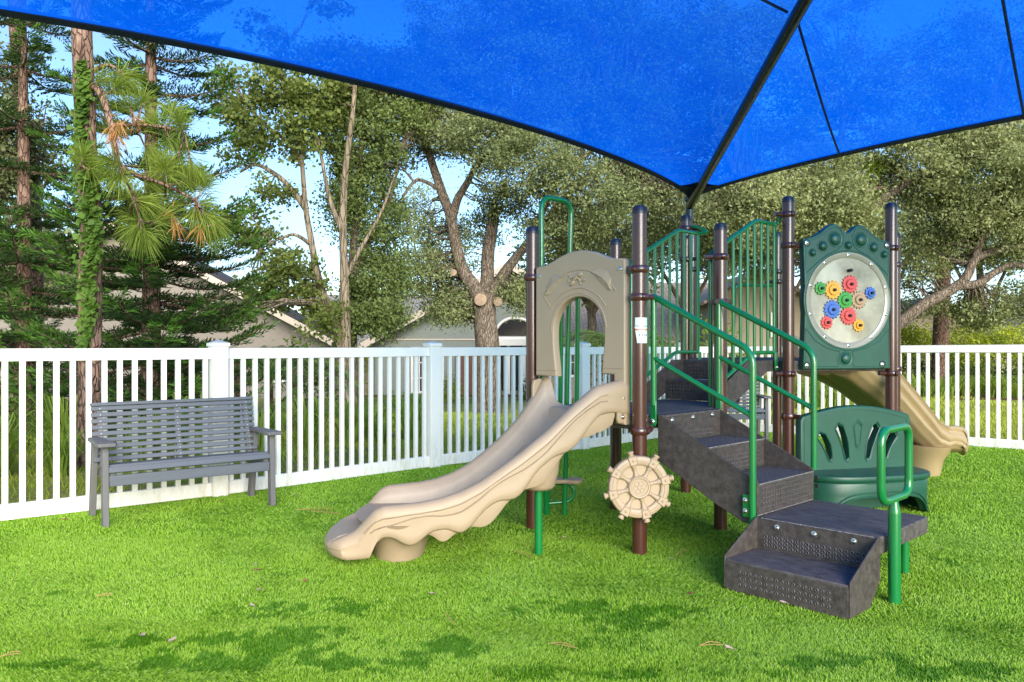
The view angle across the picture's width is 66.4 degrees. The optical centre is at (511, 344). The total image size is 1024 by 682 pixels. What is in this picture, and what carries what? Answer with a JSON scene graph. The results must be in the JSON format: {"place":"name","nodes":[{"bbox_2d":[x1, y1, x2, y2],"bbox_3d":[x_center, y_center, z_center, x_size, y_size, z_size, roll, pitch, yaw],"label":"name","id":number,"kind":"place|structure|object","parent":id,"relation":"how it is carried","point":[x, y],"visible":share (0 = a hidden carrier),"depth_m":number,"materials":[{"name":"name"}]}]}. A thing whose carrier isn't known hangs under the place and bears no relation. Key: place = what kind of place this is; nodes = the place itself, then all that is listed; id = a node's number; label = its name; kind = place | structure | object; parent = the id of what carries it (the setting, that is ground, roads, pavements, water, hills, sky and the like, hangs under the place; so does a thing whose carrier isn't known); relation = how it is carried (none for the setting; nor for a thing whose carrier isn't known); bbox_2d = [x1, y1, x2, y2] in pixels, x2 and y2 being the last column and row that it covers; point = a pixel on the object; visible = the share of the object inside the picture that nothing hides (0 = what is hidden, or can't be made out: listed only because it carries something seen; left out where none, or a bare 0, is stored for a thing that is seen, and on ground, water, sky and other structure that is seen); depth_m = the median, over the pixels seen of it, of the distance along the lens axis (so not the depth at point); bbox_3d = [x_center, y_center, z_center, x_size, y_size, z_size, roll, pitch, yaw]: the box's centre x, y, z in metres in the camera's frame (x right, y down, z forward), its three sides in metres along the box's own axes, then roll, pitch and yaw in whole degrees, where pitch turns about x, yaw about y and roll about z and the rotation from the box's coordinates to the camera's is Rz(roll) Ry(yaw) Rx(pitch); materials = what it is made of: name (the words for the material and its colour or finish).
{"place":"outdoors","nodes":[
{"label":"outdoors","id":0,"kind":"place"},
{"bbox_2d":[0,432,1023,681],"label":"turf","id":1,"kind":"structure","parent":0,"point":[532,608],"depth_m":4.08,"materials":[{"name":"green plant"}]},
{"bbox_2d":[88,396,281,527],"bbox_3d":[-2.503,0.851,6.000,1.326,0.839,0.595,0,0,-38],"label":"slatted bench","id":2,"kind":"object","parent":1,"relation":"on","point":[106,471],"visible":1,"depth_m":6.01,"materials":[{"name":"grey wood"}]},
{"bbox_2d":[0,0,1023,224],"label":"shade canopy","id":3,"kind":"object","parent":1,"relation":"on","point":[692,100],"visible":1,"depth_m":6.10,"materials":[{"name":"blue fabric"}]},
{"bbox_2d":[0,339,1023,520],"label":"picket fence","id":4,"kind":"object","parent":1,"relation":"on","point":[218,357],"visible":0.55,"depth_m":7.31,"materials":[{"name":"white plastic"}]},
{"bbox_2d":[551,642,577,648],"bbox_3d":[0.216,1.238,3.234,0.127,0.011,0.021,0,0,32],"label":"pine straw","id":5,"kind":"object","parent":1,"relation":"on","point":[563,645],"visible":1,"depth_m":3.24,"materials":[{"name":"beige plant"}]},
{"bbox_2d":[324,195,968,619],"bbox_3d":[1.967,0.086,5.946,6.389,2.469,2.967,0,0,-44],"label":"play structure","id":6,"kind":"object","parent":1,"relation":"on","point":[818,535],"visible":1,"depth_m":5.11,"materials":[{"name":"brown plastic"}]},
{"bbox_2d":[700,641,723,645],"bbox_3d":[0.825,1.238,3.247,0.100,0.011,0.024,0,0,-5],"label":"pine straw","id":7,"kind":"object","parent":1,"relation":"on","point":[712,644],"visible":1,"depth_m":3.24,"materials":[{"name":"beige plant"}]},
{"bbox_2d":[673,379,771,439],"bbox_3d":[2.796,0.851,10.642,1.326,0.839,0.595,0,0,4],"label":"slatted bench","id":8,"kind":"object","parent":1,"relation":"on","point":[761,413],"visible":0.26,"depth_m":10.40,"materials":[{"name":"grey wood"}]},
{"bbox_2d":[0,375,1023,520],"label":"lawn","id":9,"kind":"structure","parent":0,"point":[129,487],"depth_m":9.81,"materials":[{"name":"green plant"}]},
{"bbox_2d":[8,17,43,406],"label":"pine tree","id":10,"kind":"object","parent":9,"relation":"on","point":[38,281],"visible":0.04,"depth_m":14.90,"materials":[{"name":"brown plant"}]},
{"bbox_2d":[0,411,52,477],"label":"grass clump","id":11,"kind":"object","parent":9,"relation":"on","point":[13,436],"visible":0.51,"depth_m":7.62,"materials":[{"name":"green plant"}]},
{"bbox_2d":[0,380,52,454],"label":"shrub","id":12,"kind":"object","parent":9,"relation":"on","point":[10,402],"visible":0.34,"depth_m":9.37,"materials":[{"name":"green plant"}]},
{"bbox_2d":[0,31,69,261],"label":"oak tree","id":13,"kind":"object","parent":9,"relation":"on","point":[8,187],"visible":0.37,"depth_m":13.35,"materials":[{"name":"green plant"}]},
{"bbox_2d":[9,426,94,476],"bbox_3d":[-4.478,1.059,7.689,1.057,0.482,1.136,0,0,-12],"label":"grass clump","id":14,"kind":"object","parent":9,"relation":"on","point":[64,459],"visible":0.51,"depth_m":7.64,"materials":[{"name":"green plant"}]},
{"bbox_2d":[0,195,109,382],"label":"leafy tree","id":15,"kind":"object","parent":9,"relation":"on","point":[47,281],"visible":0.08,"depth_m":23.62,"materials":[{"name":"green plant"}]},
{"bbox_2d":[0,390,128,450],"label":"grass clump","id":16,"kind":"object","parent":9,"relation":"on","point":[64,418],"visible":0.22,"depth_m":8.48,"materials":[{"name":"green plant"}]},
{"bbox_2d":[0,16,141,431],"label":"layered conifer","id":17,"kind":"object","parent":9,"relation":"on","point":[22,257],"visible":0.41,"depth_m":12.67,"materials":[{"name":"green plant"}]},
{"bbox_2d":[84,414,172,461],"bbox_3d":[-3.966,1.005,8.394,1.317,0.589,1.381,0,0,19],"label":"grass clump","id":18,"kind":"object","parent":9,"relation":"on","point":[139,440],"visible":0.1,"depth_m":8.31,"materials":[{"name":"green plant"}]},
{"bbox_2d":[50,28,236,467],"bbox_3d":[-3.834,-1.602,8.192,1.839,5.809,1.237,0,0,0],"label":"pine tree","id":19,"kind":"object","parent":9,"relation":"on","point":[88,93],"visible":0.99,"depth_m":8.20,"materials":[{"name":"green plant"}]},
{"bbox_2d":[0,33,296,432],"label":"layered conifer","id":20,"kind":"object","parent":9,"relation":"on","point":[152,319],"visible":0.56,"depth_m":10.87,"materials":[{"name":"green plant"}]},
{"bbox_2d":[110,414,197,452],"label":"grass clump","id":21,"kind":"object","parent":9,"relation":"on","point":[156,432],"visible":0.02,"depth_m":9.36,"materials":[{"name":"green plant"}]},
{"bbox_2d":[0,223,336,397],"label":"house","id":22,"kind":"structure","parent":9,"relation":"on","point":[276,335],"depth_m":36.00,"materials":[{"name":"beige paint"}]},
{"bbox_2d":[153,391,274,456],"bbox_3d":[-3.499,0.912,8.842,1.690,0.775,1.873,0,0,-40],"label":"grass clump","id":23,"kind":"object","parent":9,"relation":"on","point":[186,397],"visible":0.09,"depth_m":8.65,"materials":[{"name":"green plant"}]},
{"bbox_2d":[167,358,317,428],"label":"palm","id":24,"kind":"object","parent":9,"relation":"on","point":[236,364],"visible":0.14,"depth_m":12.42,"materials":[{"name":"green plant"}]},
{"bbox_2d":[234,403,303,450],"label":"grass clump","id":25,"kind":"object","parent":9,"relation":"on","point":[261,438],"visible":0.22,"depth_m":9.56,"materials":[{"name":"green plant"}]},
{"bbox_2d":[246,345,338,420],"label":"palm","id":26,"kind":"object","parent":9,"relation":"on","point":[270,394],"visible":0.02,"depth_m":14.45,"materials":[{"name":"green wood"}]},
{"bbox_2d":[194,57,395,414],"bbox_3d":[-5.071,-3.049,16.681,4.115,9.582,3.634,0,0,-44],"label":"maple tree","id":27,"kind":"object","parent":9,"relation":"on","point":[293,98],"visible":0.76,"depth_m":16.78,"materials":[{"name":"green plant"}]},
{"bbox_2d":[237,358,367,430],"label":"palm","id":28,"kind":"object","parent":9,"relation":"on","point":[316,361],"visible":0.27,"depth_m":12.91,"materials":[{"name":"green plant"}]},
{"bbox_2d":[259,394,354,439],"bbox_3d":[-2.859,1.034,11.001,1.574,0.704,1.650,0,0,6],"label":"grass clump","id":29,"kind":"object","parent":9,"relation":"on","point":[305,415],"visible":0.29,"depth_m":10.90,"materials":[{"name":"green plant"}]},
{"bbox_2d":[269,325,348,428],"bbox_3d":[-3.364,0.617,13.034,1.253,1.891,1.072,0,0,0],"label":"shrub","id":30,"kind":"object","parent":9,"relation":"on","point":[305,345],"visible":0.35,"depth_m":12.98,"materials":[{"name":"green plant"}]},
{"bbox_2d":[283,417,336,449],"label":"grass clump","id":31,"kind":"object","parent":9,"relation":"on","point":[305,437],"visible":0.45,"depth_m":9.94,"materials":[{"name":"green plant"}]},
{"bbox_2d":[338,346,375,400],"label":"shrub","id":32,"kind":"object","parent":9,"relation":"on","point":[365,358],"visible":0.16,"depth_m":30.04,"materials":[{"name":"green plant"}]},
{"bbox_2d":[314,397,403,444],"bbox_3d":[-2.207,1.033,10.736,1.644,0.680,1.483,0,0,37],"label":"grass clump","id":33,"kind":"object","parent":9,"relation":"on","point":[346,425],"visible":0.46,"depth_m":10.56,"materials":[{"name":"green plant"}]},
{"bbox_2d":[307,79,444,411],"bbox_3d":[-3.198,-2.920,18.433,3.787,9.388,3.345,0,0,0],"label":"dark leafy tree","id":34,"kind":"object","parent":9,"relation":"on","point":[384,266],"visible":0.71,"depth_m":18.01,"materials":[{"name":"green plant"}]},
{"bbox_2d":[348,412,409,443],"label":"grass clump","id":35,"kind":"object","parent":9,"relation":"on","point":[375,429],"visible":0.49,"depth_m":10.59,"materials":[{"name":"green plant"}]},
{"bbox_2d":[354,401,403,437],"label":"grass clump","id":36,"kind":"object","parent":9,"relation":"on","point":[374,414],"visible":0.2,"depth_m":11.74,"materials":[{"name":"green plant"}]},
{"bbox_2d":[366,390,453,439],"bbox_3d":[-1.457,1.029,11.611,1.712,0.766,1.795,0,0,-6],"label":"grass clump","id":37,"kind":"object","parent":9,"relation":"on","point":[411,417],"visible":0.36,"depth_m":11.47,"materials":[{"name":"green plant"}]},
{"bbox_2d":[305,264,525,394],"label":"house","id":38,"kind":"structure","parent":9,"relation":"on","point":[511,333],"depth_m":40.00,"materials":[{"name":"grey paint"}]},
{"bbox_2d":[411,356,443,392],"bbox_3d":[-4.317,1.303,39.950,1.686,2.350,0.120,0,0,0],"label":"window","id":39,"kind":"structure","parent":38,"relation":"in","point":[419,357],"depth_m":39.93,"materials":[{"name":"white glass"}]},
{"bbox_2d":[497,316,525,335],"bbox_3d":[0.153,-0.950,39.960,2.192,0.998,0.150,0,0,0],"label":"window","id":40,"kind":"structure","parent":38,"relation":"in","point":[513,327],"depth_m":39.97,"materials":[{"name":"grey glass"}]},
{"bbox_2d":[337,395,523,396],"bbox_3d":[-2.340,2.600,38.900,13.000,0.100,1.600,0,0,0],"label":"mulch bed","id":41,"kind":"object","parent":9,"relation":"on","point":[454,395],"visible":0.07,"depth_m":39.34,"materials":[{"name":"brown"}]},
{"bbox_2d":[398,166,473,293],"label":"leafy tree","id":42,"kind":"object","parent":9,"relation":"on","point":[423,195],"visible":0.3,"depth_m":51.71,"materials":[{"name":"green plant"}]},
{"bbox_2d":[443,373,463,401],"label":"shrub","id":43,"kind":"object","parent":9,"relation":"on","point":[453,390],"visible":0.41,"depth_m":29.87,"materials":[{"name":"green plant"}]},
{"bbox_2d":[515,378,525,400],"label":"shrub","id":44,"kind":"object","parent":9,"relation":"on","point":[524,394],"visible":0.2,"depth_m":32.02,"materials":[{"name":"green plant"}]},
{"bbox_2d":[356,98,709,413],"bbox_3d":[1.170,-4.032,19.457,11.205,11.676,5.832,0,0,0],"label":"oak tree","id":45,"kind":"object","parent":9,"relation":"on","point":[504,146],"visible":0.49,"depth_m":19.38,"materials":[{"name":"green plant"}]},
{"bbox_2d":[494,188,675,387],"bbox_3d":[2.439,-2.323,26.904,6.208,7.605,6.126,0,0,0],"label":"leafy tree","id":46,"kind":"object","parent":9,"relation":"on","point":[591,307],"visible":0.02,"depth_m":26.61,"materials":[{"name":"green plant"}]},
{"bbox_2d":[552,329,675,384],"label":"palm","id":47,"kind":"object","parent":9,"relation":"on","point":[595,336],"visible":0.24,"depth_m":14.29,"materials":[{"name":"plant"}]},
{"bbox_2d":[590,326,679,398],"bbox_3d":[2.558,0.503,16.664,2.132,2.120,1.742,0,0,0],"label":"shrub","id":48,"kind":"object","parent":9,"relation":"on","point":[665,338],"visible":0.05,"depth_m":16.61,"materials":[{"name":"green plant"}]},
{"bbox_2d":[607,341,707,378],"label":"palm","id":49,"kind":"object","parent":9,"relation":"on","point":[701,343],"visible":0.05,"depth_m":16.18,"materials":[{"name":"plant"}]},
{"bbox_2d":[551,271,799,397],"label":"house","id":50,"kind":"structure","parent":9,"relation":"on","point":[600,321],"depth_m":33.94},
{"bbox_2d":[571,355,573,376],"bbox_3d":[2.430,0.766,34.230,1.095,1.313,0.120,0,0,0],"label":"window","id":51,"kind":"structure","parent":50,"relation":"in","point":[572,373],"depth_m":34.26,"materials":[{"name":"white glass"}]},
{"bbox_2d":[770,312,771,336],"bbox_3d":[11.363,-0.848,33.150,0.848,1.060,0.120,0,0,0],"label":"window","id":52,"kind":"structure","parent":50,"relation":"in","point":[770,312],"depth_m":33.11,"materials":[{"name":"white glass"}]},
{"bbox_2d":[621,181,763,304],"bbox_3d":[6.481,-2.794,28.834,6.792,8.760,6.313,0,0,0],"label":"leafy tree","id":53,"kind":"object","parent":9,"relation":"on","point":[702,286],"visible":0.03,"depth_m":28.66,"materials":[{"name":"green plant"}]},
{"bbox_2d":[712,191,717,338],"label":"pine tree","id":54,"kind":"object","parent":9,"relation":"on","point":[713,288],"visible":0.02,"depth_m":23.89,"materials":[{"name":"brown plant"}]},
{"bbox_2d":[700,311,749,356],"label":"shrub","id":55,"kind":"object","parent":9,"relation":"on","point":[728,331],"visible":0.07,"depth_m":17.98,"materials":[{"name":"green plant"}]},
{"bbox_2d":[707,353,771,404],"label":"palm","id":56,"kind":"object","parent":9,"relation":"on","point":[745,356],"visible":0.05,"depth_m":17.08,"materials":[{"name":"plant"}]},
{"bbox_2d":[763,378,804,406],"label":"grass clump","id":57,"kind":"object","parent":9,"relation":"on","point":[802,390],"visible":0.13,"depth_m":15.36,"materials":[{"name":"green plant"}]},
{"bbox_2d":[707,164,868,299],"bbox_3d":[9.911,-2.984,29.796,7.330,9.247,5.998,0,0,0],"label":"leafy tree","id":58,"kind":"object","parent":9,"relation":"on","point":[796,288],"depth_m":29.94,"materials":[{"name":"green plant"}]},
{"bbox_2d":[771,379,820,409],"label":"grass clump","id":59,"kind":"object","parent":9,"relation":"on","point":[803,398],"visible":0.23,"depth_m":15.43,"materials":[{"name":"green plant"}]},
{"bbox_2d":[795,380,842,409],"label":"grass clump","id":60,"kind":"object","parent":9,"relation":"on","point":[819,397],"visible":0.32,"depth_m":15.37,"materials":[{"name":"green plant"}]},
{"bbox_2d":[802,382,844,406],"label":"grass clump","id":61,"kind":"object","parent":9,"relation":"on","point":[835,399],"visible":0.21,"depth_m":15.39,"materials":[{"name":"green plant"}]},
{"bbox_2d":[828,386,853,404],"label":"grass clump","id":62,"kind":"object","parent":9,"relation":"on","point":[851,402],"visible":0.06,"depth_m":15.40,"materials":[{"name":"green plant"}]},
{"bbox_2d":[670,119,1023,395],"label":"oak tree","id":63,"kind":"object","parent":9,"relation":"on","point":[947,176],"visible":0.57,"depth_m":16.88,"materials":[{"name":"green plant"}]},
{"bbox_2d":[823,171,963,279],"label":"leafy tree","id":64,"kind":"object","parent":9,"relation":"on","point":[880,234],"visible":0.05,"depth_m":27.79,"materials":[{"name":"green plant"}]},
{"bbox_2d":[901,295,1023,377],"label":"house","id":65,"kind":"structure","parent":9,"relation":"on","point":[930,323],"depth_m":33.20,"materials":[{"name":"grey"}]},
{"bbox_2d":[901,173,1023,342],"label":"leafy tree","id":66,"kind":"object","parent":9,"relation":"on","point":[979,272],"visible":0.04,"depth_m":30.71,"materials":[{"name":"green plant"}]},
{"bbox_2d":[920,391,1023,398],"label":"mulch bed","id":67,"kind":"object","parent":9,"relation":"on","point":[983,396],"visible":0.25,"depth_m":18.97,"materials":[{"name":"brown"}]},
{"bbox_2d":[829,145,951,383],"bbox_3d":[9.216,-3.098,18.267,5.396,8.371,1.723,0,0,-30],"label":"pine tree","id":68,"kind":"object","parent":67,"relation":"on","point":[940,336],"visible":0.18,"depth_m":19.82,"materials":[{"name":"green plant"}]},
{"bbox_2d":[903,373,943,389],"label":"grass clump","id":69,"kind":"object","parent":67,"relation":"on","point":[913,381],"visible":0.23,"depth_m":18.66,"materials":[{"name":"green plant"}]},
{"bbox_2d":[920,379,944,397],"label":"grass clump","id":70,"kind":"object","parent":67,"relation":"on","point":[923,390],"visible":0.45,"depth_m":18.62,"materials":[{"name":"green plant"}]},
{"bbox_2d":[930,378,952,397],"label":"grass clump","id":71,"kind":"object","parent":67,"relation":"on","point":[941,389],"visible":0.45,"depth_m":18.76,"materials":[{"name":"green plant"}]},
{"bbox_2d":[933,373,972,396],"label":"grass clump","id":72,"kind":"object","parent":67,"relation":"on","point":[952,390],"visible":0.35,"depth_m":18.96,"materials":[{"name":"green plant"}]},
{"bbox_2d":[901,318,1023,392],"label":"hedge","id":73,"kind":"object","parent":67,"relation":"on","point":[987,339],"visible":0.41,"depth_m":20.80,"materials":[{"name":"green plant"}]},
{"bbox_2d":[902,353,1023,394],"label":"shrub row","id":74,"kind":"object","parent":67,"relation":"on","point":[1014,373],"visible":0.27,"depth_m":20.21,"materials":[{"name":"green plant"}]},
{"bbox_2d":[951,375,985,396],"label":"grass clump","id":75,"kind":"object","parent":67,"relation":"on","point":[962,390],"visible":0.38,"depth_m":19.18,"materials":[{"name":"green plant"}]},
{"bbox_2d":[961,378,994,396],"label":"grass clump","id":76,"kind":"object","parent":67,"relation":"on","point":[981,391],"visible":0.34,"depth_m":19.21,"materials":[{"name":"green plant"}]},
{"bbox_2d":[971,374,1016,396],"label":"grass clump","id":77,"kind":"object","parent":67,"relation":"on","point":[992,392],"visible":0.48,"depth_m":18.99,"materials":[{"name":"green plant"}]},
{"bbox_2d":[981,374,1023,397],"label":"grass clump","id":78,"kind":"object","parent":67,"relation":"on","point":[1003,390],"visible":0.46,"depth_m":18.76,"materials":[{"name":"green plant"}]},
{"bbox_2d":[1003,381,1023,397],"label":"grass clump","id":79,"kind":"object","parent":67,"relation":"on","point":[1014,391],"visible":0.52,"depth_m":18.66,"materials":[{"name":"green plant"}]},
{"bbox_2d":[0,17,1023,313],"label":"sky","id":80,"kind":"structure","parent":0,"point":[294,219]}
]}

